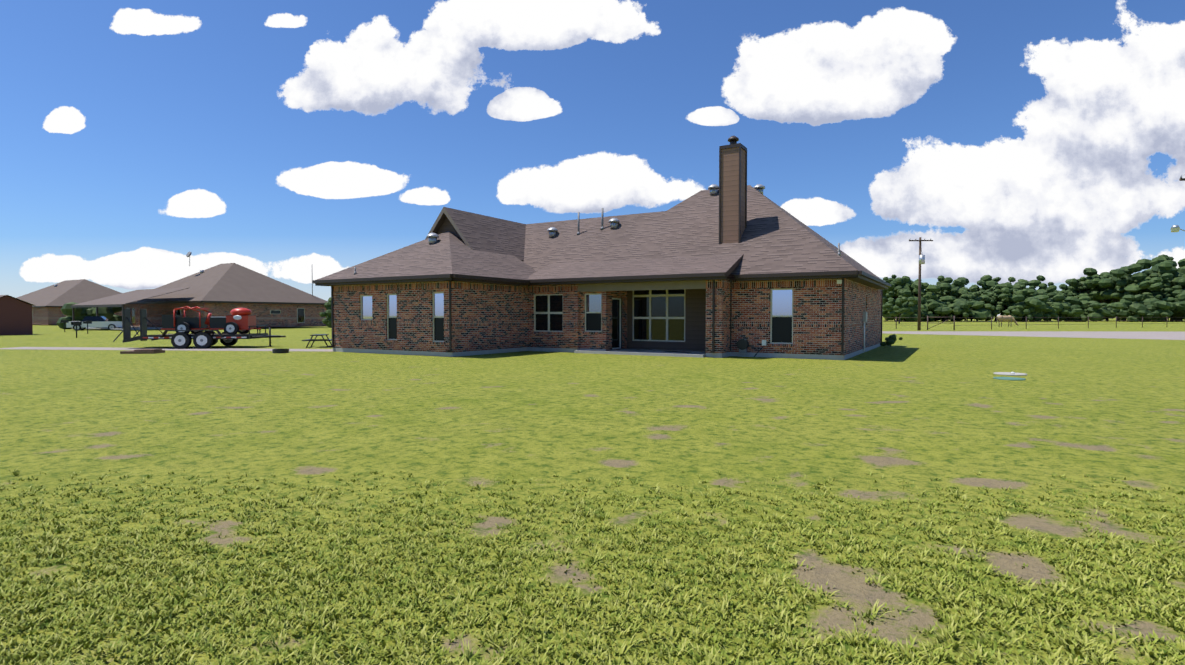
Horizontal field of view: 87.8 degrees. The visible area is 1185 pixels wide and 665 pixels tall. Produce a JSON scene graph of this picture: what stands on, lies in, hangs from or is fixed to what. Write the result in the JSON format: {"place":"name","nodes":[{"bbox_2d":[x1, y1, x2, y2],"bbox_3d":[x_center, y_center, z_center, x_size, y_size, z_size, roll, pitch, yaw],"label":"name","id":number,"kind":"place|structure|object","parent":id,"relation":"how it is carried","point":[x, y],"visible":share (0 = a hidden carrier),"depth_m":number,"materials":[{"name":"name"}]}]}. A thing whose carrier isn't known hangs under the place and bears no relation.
{"place":"outdoors","nodes":[
{"label":"outdoors","id":0,"kind":"place"},
{"bbox_2d":[0,316,1184,664],"bbox_3d":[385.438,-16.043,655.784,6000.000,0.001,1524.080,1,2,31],"label":"ground","id":1,"kind":"structure","parent":0,"point":[918,410],"depth_m":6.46,"materials":[{"name":"green plant"}]},
{"bbox_2d":[0,295,35,334],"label":"shed","id":2,"kind":"structure","parent":1,"relation":"on","point":[15,316],"depth_m":47.74,"materials":[{"name":"red"}]},
{"bbox_2d":[61,320,68,331],"bbox_3d":[-49.006,-0.605,57.186,0.560,1.100,0.400,1,2,31],"label":"park grill","id":3,"kind":"object","parent":1,"relation":"on","point":[64,321],"visible":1,"depth_m":57.14,"materials":[{"name":"black paint"}]},
{"bbox_2d":[17,279,121,324],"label":"house","id":4,"kind":"structure","parent":1,"relation":"on","point":[49,302],"depth_m":101.67,"materials":[{"name":"beige brick"}]},
{"bbox_2d":[71,321,81,337],"bbox_3d":[-35.040,-0.195,41.825,0.560,1.100,0.400,1,2,31],"label":"park grill","id":5,"kind":"object","parent":1,"relation":"on","point":[76,323],"visible":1,"depth_m":41.79,"materials":[{"name":"black paint"}]},
{"bbox_2d":[83,321,91,333],"bbox_3d":[-41.806,-0.440,51.000,0.560,1.100,0.400,1,2,31],"label":"park grill","id":6,"kind":"object","parent":1,"relation":"on","point":[87,322],"visible":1,"depth_m":50.94,"materials":[{"name":"black paint"}]},
{"bbox_2d":[66,316,121,330],"bbox_3d":[-50.880,-0.942,63.230,4.500,1.449,1.940,-1,2,-27],"label":"white car","id":7,"kind":"object","parent":1,"relation":"on","point":[100,321],"visible":0.85,"depth_m":62.61,"materials":[{"name":"white paint"}]},
{"bbox_2d":[120,349,164,353],"bbox_3d":[-17.798,0.741,24.392,1.200,0.160,0.800,0,2,-7],"label":"paver pile","id":8,"kind":"object","parent":1,"relation":"on","point":[145,351],"visible":1,"depth_m":24.05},
{"bbox_2d":[71,251,327,329],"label":"neighbour house","id":9,"kind":"structure","parent":1,"relation":"on","point":[222,290],"depth_m":71.60,"materials":[{"name":"brick"}]},
{"bbox_2d":[113,309,285,348],"bbox_3d":[-18.225,-0.202,28.945,7.219,1.798,2.760,0,2,-7],"label":"equipment trailer","id":10,"kind":"object","parent":1,"relation":"on","point":[201,340],"visible":0.96,"depth_m":27.90,"materials":[{"name":"black metal"}]},
{"bbox_2d":[160,306,213,334],"bbox_3d":[-18.858,-0.565,28.863,2.106,1.334,1.480,0,2,-7],"label":"red machine","id":11,"kind":"object","parent":10,"relation":"on","point":[175,322],"visible":0.81,"depth_m":28.47,"materials":[{"name":"red paint"}]},
{"bbox_2d":[209,308,260,334],"bbox_3d":[-16.782,-0.540,29.101,2.126,1.270,1.480,0,2,-7],"label":"red machine","id":12,"kind":"object","parent":10,"relation":"on","point":[241,320],"visible":0.96,"depth_m":28.67,"materials":[{"name":"red paint"}]},
{"bbox_2d":[272,349,288,352],"bbox_3d":[-12.428,0.737,24.553,0.600,0.160,0.585,1,2,31],"label":"fire ring","id":13,"kind":"object","parent":1,"relation":"on","point":[280,350],"visible":1,"depth_m":24.31,"materials":[{"name":"black paint"}]},
{"bbox_2d":[302,334,331,347],"bbox_3d":[-12.964,0.399,29.261,1.264,0.609,1.404,0,2,-13],"label":"picnic table","id":14,"kind":"object","parent":1,"relation":"on","point":[323,339],"visible":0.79,"depth_m":28.83,"materials":[{"name":"black paint"}]},
{"bbox_2d":[57,297,902,345],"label":"shrubs","id":15,"kind":"object","parent":1,"relation":"on","point":[81,313],"visible":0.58,"depth_m":68.95,"materials":[{"name":"green plant"}]},
{"bbox_2d":[313,136,890,359],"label":"house","id":16,"kind":"structure","parent":1,"relation":"on","point":[733,263],"depth_m":24.12,"materials":[{"name":"brown brick"}]},
{"bbox_2d":[996,315,1017,326],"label":"cow","id":17,"kind":"object","parent":1,"relation":"on","point":[1007,319],"visible":0.88,"depth_m":84.26,"materials":[{"name":"beige"}]},
{"bbox_2d":[993,372,1026,380],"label":"septic lids","id":18,"kind":"object","parent":1,"relation":"on","point":[1010,374],"visible":1,"depth_m":15.17,"materials":[{"name":"plastic"}]},
{"bbox_2d":[882,316,1166,329],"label":"pasture fence","id":19,"kind":"object","parent":1,"relation":"on","point":[1142,323],"visible":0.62,"depth_m":70.58,"materials":[{"name":"brown"}]},
{"bbox_2d":[882,254,1184,323],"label":"tree line","id":20,"kind":"object","parent":1,"relation":"on","point":[1156,291],"visible":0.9,"depth_m":160.35,"materials":[{"name":"green plant"}]},
{"bbox_2d":[909,175,1184,329],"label":"utility poles","id":21,"kind":"object","parent":1,"relation":"on","point":[1175,228],"visible":1,"depth_m":62.80,"materials":[{"name":"brown wood"}]},
{"bbox_2d":[0,331,1184,351],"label":"gravel road","id":22,"kind":"structure","parent":0,"point":[1132,335],"depth_m":46.51,"materials":[{"name":"grey gravel"}]},
{"bbox_2d":[0,0,1184,300],"label":"sky","id":23,"kind":"structure","parent":0,"point":[166,116],"materials":[{"name":"blue"}]},
{"bbox_2d":[19,0,1184,315],"bbox_3d":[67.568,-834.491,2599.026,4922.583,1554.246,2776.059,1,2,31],"label":"cloud","id":24,"kind":"structure","parent":0,"point":[1069,186],"depth_m":2572.78,"materials":[{"name":"white"}]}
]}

